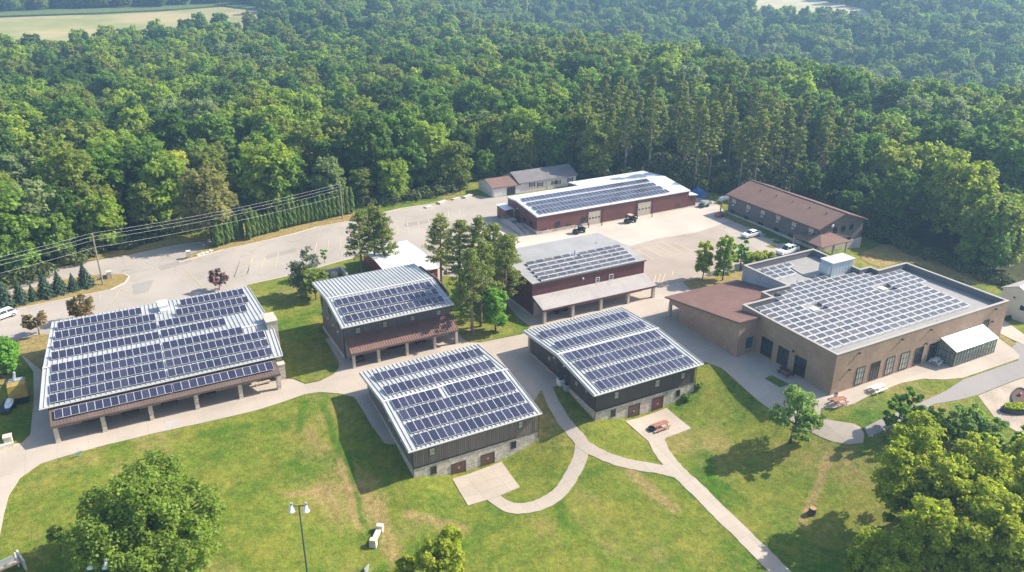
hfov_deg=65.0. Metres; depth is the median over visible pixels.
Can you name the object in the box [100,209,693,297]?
parking markings
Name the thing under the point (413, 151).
broadleaf tree
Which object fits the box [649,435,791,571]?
path
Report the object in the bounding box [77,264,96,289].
spruce tree
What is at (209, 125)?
broadleaf tree
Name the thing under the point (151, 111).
broadleaf tree
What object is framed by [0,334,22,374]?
broadleaf tree
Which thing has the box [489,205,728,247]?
yard
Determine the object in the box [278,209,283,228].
columnar cedar
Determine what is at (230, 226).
columnar cedar
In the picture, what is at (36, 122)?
broadleaf tree
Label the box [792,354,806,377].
window
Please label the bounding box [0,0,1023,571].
ground
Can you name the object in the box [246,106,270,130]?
broadleaf tree
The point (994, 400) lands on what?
patio
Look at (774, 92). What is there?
pine tree
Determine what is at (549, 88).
pine tree
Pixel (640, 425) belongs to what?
terrace
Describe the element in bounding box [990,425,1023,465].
broadleaf tree
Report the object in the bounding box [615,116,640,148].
broadleaf tree
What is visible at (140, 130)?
broadleaf tree
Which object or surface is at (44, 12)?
field
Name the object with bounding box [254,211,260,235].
columnar cedar
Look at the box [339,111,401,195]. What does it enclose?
broadleaf tree
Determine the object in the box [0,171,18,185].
broadleaf tree
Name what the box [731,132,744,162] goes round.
broadleaf tree
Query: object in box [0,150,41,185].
broadleaf tree
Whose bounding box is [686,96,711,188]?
pine tree
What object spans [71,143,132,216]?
broadleaf tree
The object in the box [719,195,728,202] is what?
propane tank
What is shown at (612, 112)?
pine tree
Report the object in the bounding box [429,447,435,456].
window
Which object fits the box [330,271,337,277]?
dome tank
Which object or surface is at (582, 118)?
broadleaf tree
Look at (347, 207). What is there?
columnar cedar
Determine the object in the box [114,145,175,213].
broadleaf tree
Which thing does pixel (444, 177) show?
broadleaf tree
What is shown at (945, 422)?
broadleaf tree
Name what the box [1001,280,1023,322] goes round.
white outbuilding
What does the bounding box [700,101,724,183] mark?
pine tree
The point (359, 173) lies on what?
broadleaf tree
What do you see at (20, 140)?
broadleaf tree
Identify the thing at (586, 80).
pine tree
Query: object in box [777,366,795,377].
picnic table
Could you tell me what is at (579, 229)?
utility vehicle
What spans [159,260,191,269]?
asphalt repair
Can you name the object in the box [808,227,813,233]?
window
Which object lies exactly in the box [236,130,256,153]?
broadleaf tree
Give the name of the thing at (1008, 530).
broadleaf tree
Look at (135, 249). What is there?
lawn
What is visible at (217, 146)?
broadleaf tree
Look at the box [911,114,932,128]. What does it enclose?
broadleaf tree
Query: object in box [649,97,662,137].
pine tree
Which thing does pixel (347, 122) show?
broadleaf tree
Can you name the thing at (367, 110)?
broadleaf tree
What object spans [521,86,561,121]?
broadleaf tree
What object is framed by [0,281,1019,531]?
plaza
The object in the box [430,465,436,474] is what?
window
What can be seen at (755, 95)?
pine tree
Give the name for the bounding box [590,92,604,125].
pine tree
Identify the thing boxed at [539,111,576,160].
broadleaf tree
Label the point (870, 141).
broadleaf tree
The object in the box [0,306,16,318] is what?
hatchback
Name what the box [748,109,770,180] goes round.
pine tree
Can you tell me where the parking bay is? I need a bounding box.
[629,226,760,284]
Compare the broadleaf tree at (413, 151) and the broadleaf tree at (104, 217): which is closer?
the broadleaf tree at (104, 217)
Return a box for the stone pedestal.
[2,432,13,443]
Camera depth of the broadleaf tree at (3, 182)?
158.56 m
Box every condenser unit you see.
[556,377,564,386]
[563,383,569,391]
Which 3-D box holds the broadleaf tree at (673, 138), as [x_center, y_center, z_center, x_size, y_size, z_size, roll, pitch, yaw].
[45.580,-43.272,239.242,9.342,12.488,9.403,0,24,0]
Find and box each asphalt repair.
[132,280,153,294]
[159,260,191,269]
[264,249,296,258]
[405,218,432,226]
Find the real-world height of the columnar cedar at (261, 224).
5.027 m
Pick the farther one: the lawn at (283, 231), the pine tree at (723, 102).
the pine tree at (723, 102)
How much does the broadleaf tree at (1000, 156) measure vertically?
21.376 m
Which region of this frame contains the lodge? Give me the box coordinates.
[726,179,868,254]
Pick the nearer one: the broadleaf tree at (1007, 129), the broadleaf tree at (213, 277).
the broadleaf tree at (213, 277)
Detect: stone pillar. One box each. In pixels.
[106,270,111,278]
[185,250,190,257]
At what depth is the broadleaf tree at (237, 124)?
218.36 m
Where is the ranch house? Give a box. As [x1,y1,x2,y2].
[477,164,577,197]
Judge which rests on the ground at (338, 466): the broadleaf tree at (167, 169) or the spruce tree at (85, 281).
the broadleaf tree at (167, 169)
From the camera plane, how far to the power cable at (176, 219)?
157.50 m
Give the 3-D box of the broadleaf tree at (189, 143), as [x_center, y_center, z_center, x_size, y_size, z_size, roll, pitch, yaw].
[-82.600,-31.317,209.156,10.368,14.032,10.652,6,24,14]
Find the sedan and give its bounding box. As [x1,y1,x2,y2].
[741,229,761,238]
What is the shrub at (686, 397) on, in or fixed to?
on the ground at (338, 466)
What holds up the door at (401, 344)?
in the bunkhouse
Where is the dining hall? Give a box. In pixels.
[39,286,285,443]
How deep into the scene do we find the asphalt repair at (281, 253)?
167.20 m
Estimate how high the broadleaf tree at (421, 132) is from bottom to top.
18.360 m
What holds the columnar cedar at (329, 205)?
on the lawn at (283, 231)
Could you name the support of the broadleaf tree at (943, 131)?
on the ground at (338, 466)
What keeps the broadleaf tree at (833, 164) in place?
on the ground at (338, 466)
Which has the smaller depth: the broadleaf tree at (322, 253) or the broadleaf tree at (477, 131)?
the broadleaf tree at (322, 253)
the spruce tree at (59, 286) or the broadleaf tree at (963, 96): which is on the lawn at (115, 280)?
the spruce tree at (59, 286)
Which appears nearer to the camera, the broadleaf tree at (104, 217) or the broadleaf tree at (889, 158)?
the broadleaf tree at (104, 217)
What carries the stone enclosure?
on the lawn at (308, 356)
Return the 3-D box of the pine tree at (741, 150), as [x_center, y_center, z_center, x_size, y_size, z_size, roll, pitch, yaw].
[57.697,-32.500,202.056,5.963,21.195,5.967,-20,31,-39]
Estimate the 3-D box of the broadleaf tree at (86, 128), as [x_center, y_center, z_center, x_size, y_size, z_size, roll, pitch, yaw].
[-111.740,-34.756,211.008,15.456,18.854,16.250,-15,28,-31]
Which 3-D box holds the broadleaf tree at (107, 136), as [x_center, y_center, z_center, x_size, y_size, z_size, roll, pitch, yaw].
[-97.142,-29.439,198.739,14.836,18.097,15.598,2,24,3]
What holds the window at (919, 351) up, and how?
in the commons building
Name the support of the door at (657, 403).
in the cabin at (619, 363)
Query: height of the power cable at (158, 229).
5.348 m
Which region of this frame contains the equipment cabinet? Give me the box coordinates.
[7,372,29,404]
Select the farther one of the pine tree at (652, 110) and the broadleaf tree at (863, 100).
the broadleaf tree at (863, 100)
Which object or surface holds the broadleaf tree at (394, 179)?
on the ground at (338, 466)
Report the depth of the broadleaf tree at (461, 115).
246.16 m
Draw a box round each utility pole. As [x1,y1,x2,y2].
[91,234,103,284]
[338,184,342,218]
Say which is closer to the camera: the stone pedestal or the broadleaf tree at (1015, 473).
the broadleaf tree at (1015, 473)
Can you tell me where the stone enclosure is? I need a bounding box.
[318,266,347,275]
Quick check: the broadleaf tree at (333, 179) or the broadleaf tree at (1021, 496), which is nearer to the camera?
the broadleaf tree at (1021, 496)
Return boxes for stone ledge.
[0,440,13,449]
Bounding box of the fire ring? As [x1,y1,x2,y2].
[648,426,654,431]
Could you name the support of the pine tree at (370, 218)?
on the ground at (338, 466)
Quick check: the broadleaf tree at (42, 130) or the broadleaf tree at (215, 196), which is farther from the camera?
the broadleaf tree at (42, 130)
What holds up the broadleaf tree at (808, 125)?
on the ground at (338, 466)
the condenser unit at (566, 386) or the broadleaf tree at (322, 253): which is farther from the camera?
the broadleaf tree at (322, 253)
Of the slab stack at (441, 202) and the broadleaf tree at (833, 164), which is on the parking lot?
the slab stack at (441, 202)
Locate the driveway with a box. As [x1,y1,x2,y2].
[864,342,1023,436]
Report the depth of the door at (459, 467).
105.93 m
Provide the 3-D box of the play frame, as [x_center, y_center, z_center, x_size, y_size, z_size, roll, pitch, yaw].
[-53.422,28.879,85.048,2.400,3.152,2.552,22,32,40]
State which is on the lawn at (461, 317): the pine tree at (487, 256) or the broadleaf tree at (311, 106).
the pine tree at (487, 256)
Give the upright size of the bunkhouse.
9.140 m
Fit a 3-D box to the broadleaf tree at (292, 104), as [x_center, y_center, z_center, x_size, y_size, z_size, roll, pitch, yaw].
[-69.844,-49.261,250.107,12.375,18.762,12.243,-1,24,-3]
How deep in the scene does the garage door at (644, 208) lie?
190.47 m
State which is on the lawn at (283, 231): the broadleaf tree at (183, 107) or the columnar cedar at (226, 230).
the columnar cedar at (226, 230)
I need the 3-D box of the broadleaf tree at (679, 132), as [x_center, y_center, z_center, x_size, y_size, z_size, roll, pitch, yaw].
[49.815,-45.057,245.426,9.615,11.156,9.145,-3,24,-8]
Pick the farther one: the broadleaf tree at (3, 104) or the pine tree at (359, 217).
the broadleaf tree at (3, 104)
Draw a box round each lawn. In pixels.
[0,224,266,279]
[0,334,48,385]
[11,274,127,307]
[180,211,354,260]
[248,256,372,383]
[443,275,529,341]
[682,268,742,289]
[723,213,807,249]
[765,375,787,386]
[860,244,990,284]
[999,334,1015,345]
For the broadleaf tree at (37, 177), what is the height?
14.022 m
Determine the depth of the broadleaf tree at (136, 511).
82.28 m
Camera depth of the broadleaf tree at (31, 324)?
131.05 m
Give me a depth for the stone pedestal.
103.81 m
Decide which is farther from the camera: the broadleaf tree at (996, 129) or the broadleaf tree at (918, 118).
the broadleaf tree at (918, 118)
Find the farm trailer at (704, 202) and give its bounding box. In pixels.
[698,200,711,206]
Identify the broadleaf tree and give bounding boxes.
[0,95,7,112]
[0,112,36,149]
[0,128,26,164]
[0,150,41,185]
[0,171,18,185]
[0,179,80,245]
[0,180,23,235]
[0,184,39,265]
[0,225,41,274]
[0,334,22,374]
[1,100,46,131]
[5,136,26,159]
[18,95,52,122]
[20,133,82,169]
[20,310,47,334]
[27,116,50,138]
[28,209,77,259]
[29,147,64,186]
[31,175,47,181]
[32,128,44,144]
[35,147,105,235]
[41,184,87,252]
[42,126,86,149]
[44,92,88,124]
[45,524,63,550]
[52,107,92,127]
[54,118,108,149]
[59,448,225,571]
[65,293,94,316]
[68,108,104,122]
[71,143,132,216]
[76,192,127,248]
[79,184,126,229]
[85,130,138,153]
[86,169,114,185]
[97,111,112,128]
[101,127,138,141]
[107,96,145,128]
[108,136,143,166]
[110,104,151,131]
[113,104,163,128]
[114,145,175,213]
[117,176,146,222]
[125,176,163,233]
[128,120,154,142]
[134,132,166,152]
[134,151,199,227]
[147,107,191,150]
[151,108,182,143]
[156,97,177,113]
[163,150,190,168]
[173,161,239,240]
[178,102,219,120]
[178,138,206,167]
[182,95,216,120]
[186,145,229,190]
[187,113,240,170]
[190,136,232,171]
[207,268,229,289]
[214,101,248,114]
[220,112,251,158]
[224,172,241,198]
[225,108,251,134]
[226,158,247,192]
[235,135,297,207]
[236,87,280,110]
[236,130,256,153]
[239,123,282,192]
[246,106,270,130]
[255,157,301,205]
[259,116,290,145]
[275,99,304,117]
[278,88,322,122]
[285,119,329,191]
[286,144,307,180]
[287,129,310,147]
[289,119,311,130]
[289,150,311,199]
[299,268,328,299]
[304,139,349,190]
[309,156,347,199]
[312,113,351,175]
[320,249,327,261]
[327,109,343,132]
[338,116,370,158]
[339,94,380,118]
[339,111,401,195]
[342,142,377,184]
[347,106,384,116]
[348,167,375,202]
[349,110,395,165]
[376,156,409,197]
[383,106,418,155]
[387,93,421,112]
[395,102,419,119]
[397,139,426,190]
[407,120,450,184]
[410,106,424,120]
[413,523,464,571]
[420,104,456,140]
[431,146,453,182]
[438,140,473,183]
[445,121,463,156]
[453,111,469,124]
[456,113,475,128]
[468,103,486,116]
[468,121,493,162]
[473,110,490,122]
[474,148,496,177]
[475,110,519,167]
[482,286,509,330]
[489,94,521,125]
[502,108,544,162]
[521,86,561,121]
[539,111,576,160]
[545,97,571,117]
[554,102,601,165]
[575,121,619,176]
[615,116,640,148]
[633,133,666,169]
[636,106,650,128]
[661,120,676,154]
[665,104,674,120]
[666,120,683,145]
[694,111,724,146]
[694,240,713,278]
[713,234,739,280]
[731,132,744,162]
[733,239,750,269]
[745,91,785,121]
[767,384,826,443]
[779,108,797,131]
[782,97,802,113]
[790,98,819,138]
[790,160,826,201]
[795,116,827,161]
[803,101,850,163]
[819,98,848,110]
[822,138,872,205]
[822,159,866,200]
[835,190,867,216]
[841,91,874,122]
[841,109,872,137]
[842,172,881,216]
[842,524,925,571]
[844,133,890,185]
[849,166,886,194]
[869,138,929,205]
[869,165,934,236]
[870,410,963,526]
[871,120,907,155]
[882,386,930,435]
[886,104,919,126]
[895,95,935,111]
[898,131,925,145]
[898,492,1000,571]
[901,122,920,144]
[907,140,960,193]
[911,109,948,127]
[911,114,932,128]
[913,120,974,154]
[916,148,999,242]
[920,92,943,110]
[923,431,1023,544]
[927,405,961,448]
[930,94,971,128]
[938,95,969,118]
[945,133,991,184]
[947,402,1010,451]
[951,86,992,127]
[954,192,1023,268]
[955,475,1023,571]
[958,194,1019,262]
[959,210,1016,271]
[960,101,998,128]
[962,131,1023,183]
[968,434,1023,498]
[972,122,1003,136]
[981,113,1023,134]
[985,136,1023,203]
[985,190,1023,223]
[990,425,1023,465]
[991,100,1022,121]
[991,481,1023,521]
[993,108,1023,124]
[997,183,1023,236]
[1000,127,1023,193]
[1001,117,1023,134]
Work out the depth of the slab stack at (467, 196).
203.13 m
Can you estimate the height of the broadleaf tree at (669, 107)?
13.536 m
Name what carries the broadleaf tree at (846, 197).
on the ground at (338, 466)
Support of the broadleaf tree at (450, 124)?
on the ground at (338, 466)
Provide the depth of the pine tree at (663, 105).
235.25 m
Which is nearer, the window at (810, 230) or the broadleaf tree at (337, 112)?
the window at (810, 230)
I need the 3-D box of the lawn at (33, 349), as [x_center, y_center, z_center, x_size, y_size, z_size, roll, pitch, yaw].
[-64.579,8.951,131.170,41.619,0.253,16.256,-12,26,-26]
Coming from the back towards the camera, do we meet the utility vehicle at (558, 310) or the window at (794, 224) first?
the window at (794, 224)
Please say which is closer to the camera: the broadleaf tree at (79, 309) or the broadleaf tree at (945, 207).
the broadleaf tree at (79, 309)
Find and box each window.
[355,327,360,333]
[382,321,387,327]
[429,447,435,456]
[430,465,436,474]
[510,440,515,449]
[518,420,522,428]
[611,409,615,417]
[614,391,618,399]
[655,379,659,387]
[675,389,680,396]
[745,336,752,347]
[760,336,772,358]
[776,345,788,367]
[791,221,796,227]
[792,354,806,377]
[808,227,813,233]
[854,365,865,385]
[868,360,880,380]
[884,355,895,375]
[898,351,910,370]
[912,346,923,365]
[926,341,938,360]
[984,319,989,327]
[1019,304,1023,311]
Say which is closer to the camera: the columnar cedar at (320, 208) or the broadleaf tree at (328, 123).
the columnar cedar at (320, 208)
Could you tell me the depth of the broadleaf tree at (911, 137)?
208.78 m
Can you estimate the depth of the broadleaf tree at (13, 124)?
218.22 m
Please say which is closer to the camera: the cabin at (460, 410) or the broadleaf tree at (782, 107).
the cabin at (460, 410)
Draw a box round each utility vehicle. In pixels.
[553,307,567,313]
[572,223,585,234]
[624,213,636,223]
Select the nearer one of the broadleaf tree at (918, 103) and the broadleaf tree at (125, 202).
the broadleaf tree at (125, 202)
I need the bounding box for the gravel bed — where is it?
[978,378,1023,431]
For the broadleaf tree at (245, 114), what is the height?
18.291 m
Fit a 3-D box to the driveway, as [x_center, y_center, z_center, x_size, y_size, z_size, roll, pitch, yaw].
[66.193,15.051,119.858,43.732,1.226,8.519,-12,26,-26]
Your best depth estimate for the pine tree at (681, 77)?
247.01 m
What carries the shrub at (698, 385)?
on the ground at (338, 466)
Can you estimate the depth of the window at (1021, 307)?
139.94 m
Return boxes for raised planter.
[1000,401,1023,414]
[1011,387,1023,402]
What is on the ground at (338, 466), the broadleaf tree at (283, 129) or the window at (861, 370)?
the broadleaf tree at (283, 129)
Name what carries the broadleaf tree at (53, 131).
on the ground at (338, 466)
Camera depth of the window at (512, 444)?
109.16 m
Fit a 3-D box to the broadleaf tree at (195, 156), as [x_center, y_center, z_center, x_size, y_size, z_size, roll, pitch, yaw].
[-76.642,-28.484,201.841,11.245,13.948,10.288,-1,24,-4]
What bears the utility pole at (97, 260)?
on the lawn at (115, 280)
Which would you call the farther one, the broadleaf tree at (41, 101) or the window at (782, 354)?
the broadleaf tree at (41, 101)
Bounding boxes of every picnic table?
[350,355,365,364]
[650,420,670,432]
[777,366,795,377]
[829,396,848,406]
[867,383,887,394]
[928,356,942,366]
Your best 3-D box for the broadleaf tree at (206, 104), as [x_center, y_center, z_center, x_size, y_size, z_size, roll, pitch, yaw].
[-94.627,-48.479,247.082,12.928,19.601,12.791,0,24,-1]
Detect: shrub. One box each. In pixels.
[394,553,415,571]
[681,393,690,400]
[694,381,702,388]
[742,250,763,263]
[760,250,775,259]
[1004,315,1012,320]
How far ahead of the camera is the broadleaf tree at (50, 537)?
87.27 m
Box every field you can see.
[0,1,255,17]
[0,7,266,43]
[752,0,872,18]
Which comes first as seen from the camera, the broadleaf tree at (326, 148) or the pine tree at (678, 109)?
the broadleaf tree at (326, 148)
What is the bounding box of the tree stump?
[807,506,816,516]
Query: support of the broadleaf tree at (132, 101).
on the ground at (338, 466)
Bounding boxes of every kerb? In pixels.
[16,273,129,308]
[179,197,474,261]
[251,258,352,283]
[682,267,742,280]
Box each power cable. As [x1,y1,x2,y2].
[1,186,329,256]
[1,190,336,264]
[9,186,340,258]
[14,196,337,269]
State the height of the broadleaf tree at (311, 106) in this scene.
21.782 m
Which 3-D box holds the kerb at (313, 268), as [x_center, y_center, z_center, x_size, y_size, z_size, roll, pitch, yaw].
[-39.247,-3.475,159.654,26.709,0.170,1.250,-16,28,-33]
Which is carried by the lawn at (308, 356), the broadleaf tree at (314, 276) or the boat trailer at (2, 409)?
the broadleaf tree at (314, 276)
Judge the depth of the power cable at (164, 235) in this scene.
155.31 m
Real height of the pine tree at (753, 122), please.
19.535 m
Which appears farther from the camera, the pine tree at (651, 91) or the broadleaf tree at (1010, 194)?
the pine tree at (651, 91)
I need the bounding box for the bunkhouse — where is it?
[312,263,458,368]
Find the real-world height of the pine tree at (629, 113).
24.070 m
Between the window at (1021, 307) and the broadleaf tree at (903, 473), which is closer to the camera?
the broadleaf tree at (903, 473)
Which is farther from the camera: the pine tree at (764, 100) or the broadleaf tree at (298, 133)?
the pine tree at (764, 100)
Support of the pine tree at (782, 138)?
on the ground at (338, 466)
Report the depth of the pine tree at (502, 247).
137.09 m
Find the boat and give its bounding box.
[4,397,13,411]
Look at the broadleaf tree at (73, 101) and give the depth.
239.01 m
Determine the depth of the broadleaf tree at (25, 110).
241.15 m
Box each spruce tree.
[0,281,17,309]
[12,281,30,305]
[27,284,39,301]
[36,272,56,300]
[51,270,71,296]
[67,273,80,292]
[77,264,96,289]
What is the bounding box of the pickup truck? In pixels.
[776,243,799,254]
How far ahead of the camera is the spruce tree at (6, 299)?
141.08 m
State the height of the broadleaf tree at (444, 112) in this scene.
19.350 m
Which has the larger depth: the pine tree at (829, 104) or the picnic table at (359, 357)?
the pine tree at (829, 104)
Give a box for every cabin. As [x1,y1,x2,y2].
[359,343,541,477]
[523,307,703,420]
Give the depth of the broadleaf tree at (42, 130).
214.26 m
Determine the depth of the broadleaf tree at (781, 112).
247.17 m
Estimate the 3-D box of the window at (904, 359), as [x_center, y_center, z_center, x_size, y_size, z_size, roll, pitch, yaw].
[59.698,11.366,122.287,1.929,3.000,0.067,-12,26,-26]
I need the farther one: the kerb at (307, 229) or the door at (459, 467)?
the kerb at (307, 229)
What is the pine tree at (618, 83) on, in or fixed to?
on the ground at (338, 466)
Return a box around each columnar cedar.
[211,218,221,246]
[217,220,224,244]
[222,216,230,243]
[228,221,234,241]
[232,213,239,239]
[238,217,244,237]
[244,215,251,239]
[247,206,256,236]
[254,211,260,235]
[259,213,264,234]
[263,213,268,233]
[266,210,272,232]
[270,210,276,231]
[274,206,280,230]
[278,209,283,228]
[281,204,287,227]
[285,198,292,226]
[290,199,297,225]
[295,203,301,224]
[299,200,305,223]
[304,199,310,222]
[309,202,314,221]
[312,198,318,220]
[317,194,323,219]
[321,194,327,218]
[326,196,332,217]
[331,194,336,216]
[335,194,340,215]
[339,193,345,214]
[344,190,349,213]
[347,186,354,212]
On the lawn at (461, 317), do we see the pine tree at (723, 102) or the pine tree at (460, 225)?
the pine tree at (460, 225)
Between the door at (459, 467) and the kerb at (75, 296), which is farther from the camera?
the kerb at (75, 296)
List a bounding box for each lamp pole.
[86,558,107,571]
[288,502,309,571]
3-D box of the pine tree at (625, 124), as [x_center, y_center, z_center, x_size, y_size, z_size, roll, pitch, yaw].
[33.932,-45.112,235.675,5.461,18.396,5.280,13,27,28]
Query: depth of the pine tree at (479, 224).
137.08 m
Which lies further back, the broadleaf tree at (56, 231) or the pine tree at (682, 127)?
the pine tree at (682, 127)
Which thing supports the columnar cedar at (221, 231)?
on the lawn at (283, 231)
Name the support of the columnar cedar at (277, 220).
on the lawn at (283, 231)
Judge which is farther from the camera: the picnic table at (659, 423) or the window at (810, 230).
the window at (810, 230)
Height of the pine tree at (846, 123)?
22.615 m
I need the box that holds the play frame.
[0,549,26,571]
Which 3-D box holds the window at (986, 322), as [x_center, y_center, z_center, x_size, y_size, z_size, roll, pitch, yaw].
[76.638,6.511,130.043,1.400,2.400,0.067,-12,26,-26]
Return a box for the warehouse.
[496,171,697,236]
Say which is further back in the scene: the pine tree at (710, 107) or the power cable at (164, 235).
the pine tree at (710, 107)
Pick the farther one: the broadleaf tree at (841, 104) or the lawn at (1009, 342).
the broadleaf tree at (841, 104)
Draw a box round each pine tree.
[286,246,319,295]
[343,209,377,272]
[358,203,390,253]
[365,210,399,256]
[421,213,458,283]
[438,219,471,299]
[447,248,492,334]
[458,215,495,307]
[465,238,504,326]
[481,222,510,281]
[489,234,526,311]
[494,232,522,283]
[543,78,559,106]
[574,77,594,112]
[577,84,594,119]
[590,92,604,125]
[598,74,611,120]
[605,103,617,167]
[606,86,625,134]
[607,76,627,138]
[613,90,639,168]
[619,102,633,148]
[625,78,638,113]
[629,94,644,158]
[638,98,662,171]
[643,74,656,119]
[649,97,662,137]
[652,107,669,142]
[657,100,666,117]
[665,83,690,156]
[669,72,688,117]
[676,92,693,122]
[676,110,694,172]
[677,108,695,159]
[681,77,698,115]
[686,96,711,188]
[697,101,719,179]
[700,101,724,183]
[707,85,718,106]
[713,90,727,131]
[714,83,733,157]
[721,106,740,162]
[725,81,739,142]
[732,115,756,186]
[741,119,758,182]
[742,81,763,124]
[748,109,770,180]
[753,92,772,119]
[755,108,772,176]
[761,114,785,182]
[764,97,778,160]
[766,86,781,126]
[774,117,788,174]
[776,106,797,173]
[785,126,807,188]
[793,92,813,150]
[812,114,836,165]
[812,126,831,171]
[813,100,838,169]
[831,101,857,150]
[834,127,855,160]
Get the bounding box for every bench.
[255,379,269,386]
[369,523,383,548]
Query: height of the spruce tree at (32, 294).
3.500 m
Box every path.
[488,386,587,513]
[577,439,682,478]
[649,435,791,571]
[1000,320,1023,344]
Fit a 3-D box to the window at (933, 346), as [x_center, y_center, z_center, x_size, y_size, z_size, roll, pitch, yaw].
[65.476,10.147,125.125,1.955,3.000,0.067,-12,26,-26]
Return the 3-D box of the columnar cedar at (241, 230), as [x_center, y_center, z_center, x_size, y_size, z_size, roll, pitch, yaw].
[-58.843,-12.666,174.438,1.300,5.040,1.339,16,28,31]
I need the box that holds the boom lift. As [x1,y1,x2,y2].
[715,203,722,216]
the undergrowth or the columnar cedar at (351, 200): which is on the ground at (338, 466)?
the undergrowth
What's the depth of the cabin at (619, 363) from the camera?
118.86 m
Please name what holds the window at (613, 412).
in the cabin at (619, 363)
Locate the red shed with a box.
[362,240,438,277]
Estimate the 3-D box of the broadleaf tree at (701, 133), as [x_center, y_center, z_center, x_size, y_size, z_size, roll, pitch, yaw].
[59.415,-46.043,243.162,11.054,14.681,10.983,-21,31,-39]
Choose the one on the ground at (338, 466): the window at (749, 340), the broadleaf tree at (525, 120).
the broadleaf tree at (525, 120)
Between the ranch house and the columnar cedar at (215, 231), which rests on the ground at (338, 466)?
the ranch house
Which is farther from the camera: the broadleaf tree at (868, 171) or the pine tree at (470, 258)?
the broadleaf tree at (868, 171)
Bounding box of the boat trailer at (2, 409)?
[0,401,15,412]
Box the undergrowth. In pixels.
[0,126,1019,288]
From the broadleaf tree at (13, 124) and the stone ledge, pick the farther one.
the broadleaf tree at (13, 124)
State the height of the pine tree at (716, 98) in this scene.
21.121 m
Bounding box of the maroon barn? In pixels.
[494,233,656,323]
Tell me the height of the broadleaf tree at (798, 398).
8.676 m
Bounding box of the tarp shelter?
[691,187,707,197]
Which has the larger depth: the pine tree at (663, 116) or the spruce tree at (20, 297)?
the pine tree at (663, 116)
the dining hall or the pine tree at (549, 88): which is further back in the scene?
the pine tree at (549, 88)
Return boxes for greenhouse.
[937,324,998,366]
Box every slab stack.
[436,200,447,204]
[462,194,472,198]
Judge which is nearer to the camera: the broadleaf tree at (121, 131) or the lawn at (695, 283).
the lawn at (695, 283)
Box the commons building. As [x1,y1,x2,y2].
[665,248,1009,394]
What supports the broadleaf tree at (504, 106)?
on the ground at (338, 466)
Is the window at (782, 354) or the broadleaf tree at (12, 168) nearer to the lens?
the window at (782, 354)
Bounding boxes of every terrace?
[453,461,519,505]
[625,408,690,445]
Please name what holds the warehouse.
on the ground at (338, 466)
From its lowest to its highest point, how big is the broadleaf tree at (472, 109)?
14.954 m
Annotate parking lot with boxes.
[0,190,804,340]
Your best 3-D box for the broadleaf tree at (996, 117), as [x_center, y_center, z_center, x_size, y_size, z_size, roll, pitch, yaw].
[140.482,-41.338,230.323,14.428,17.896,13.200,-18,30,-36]
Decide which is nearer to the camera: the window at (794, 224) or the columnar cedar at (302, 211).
the window at (794, 224)
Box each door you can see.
[387,344,404,348]
[451,460,465,474]
[481,451,494,466]
[494,188,504,197]
[547,181,550,188]
[558,363,563,378]
[564,368,569,384]
[588,210,600,224]
[628,403,639,417]
[637,200,651,215]
[651,395,663,410]
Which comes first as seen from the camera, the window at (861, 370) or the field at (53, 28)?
the window at (861, 370)
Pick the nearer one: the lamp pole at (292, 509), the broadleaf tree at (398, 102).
the lamp pole at (292, 509)
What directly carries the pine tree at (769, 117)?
on the ground at (338, 466)
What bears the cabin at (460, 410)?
on the ground at (338, 466)
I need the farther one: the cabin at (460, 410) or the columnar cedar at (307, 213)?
the columnar cedar at (307, 213)
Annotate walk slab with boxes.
[164,418,180,427]
[740,357,769,373]
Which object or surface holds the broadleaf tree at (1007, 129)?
on the ground at (338, 466)
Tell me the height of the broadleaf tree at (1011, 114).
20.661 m
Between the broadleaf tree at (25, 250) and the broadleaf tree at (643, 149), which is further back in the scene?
the broadleaf tree at (643, 149)
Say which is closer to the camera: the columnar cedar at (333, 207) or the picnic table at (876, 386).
the picnic table at (876, 386)
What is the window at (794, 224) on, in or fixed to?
in the lodge
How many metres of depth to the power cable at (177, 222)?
158.34 m

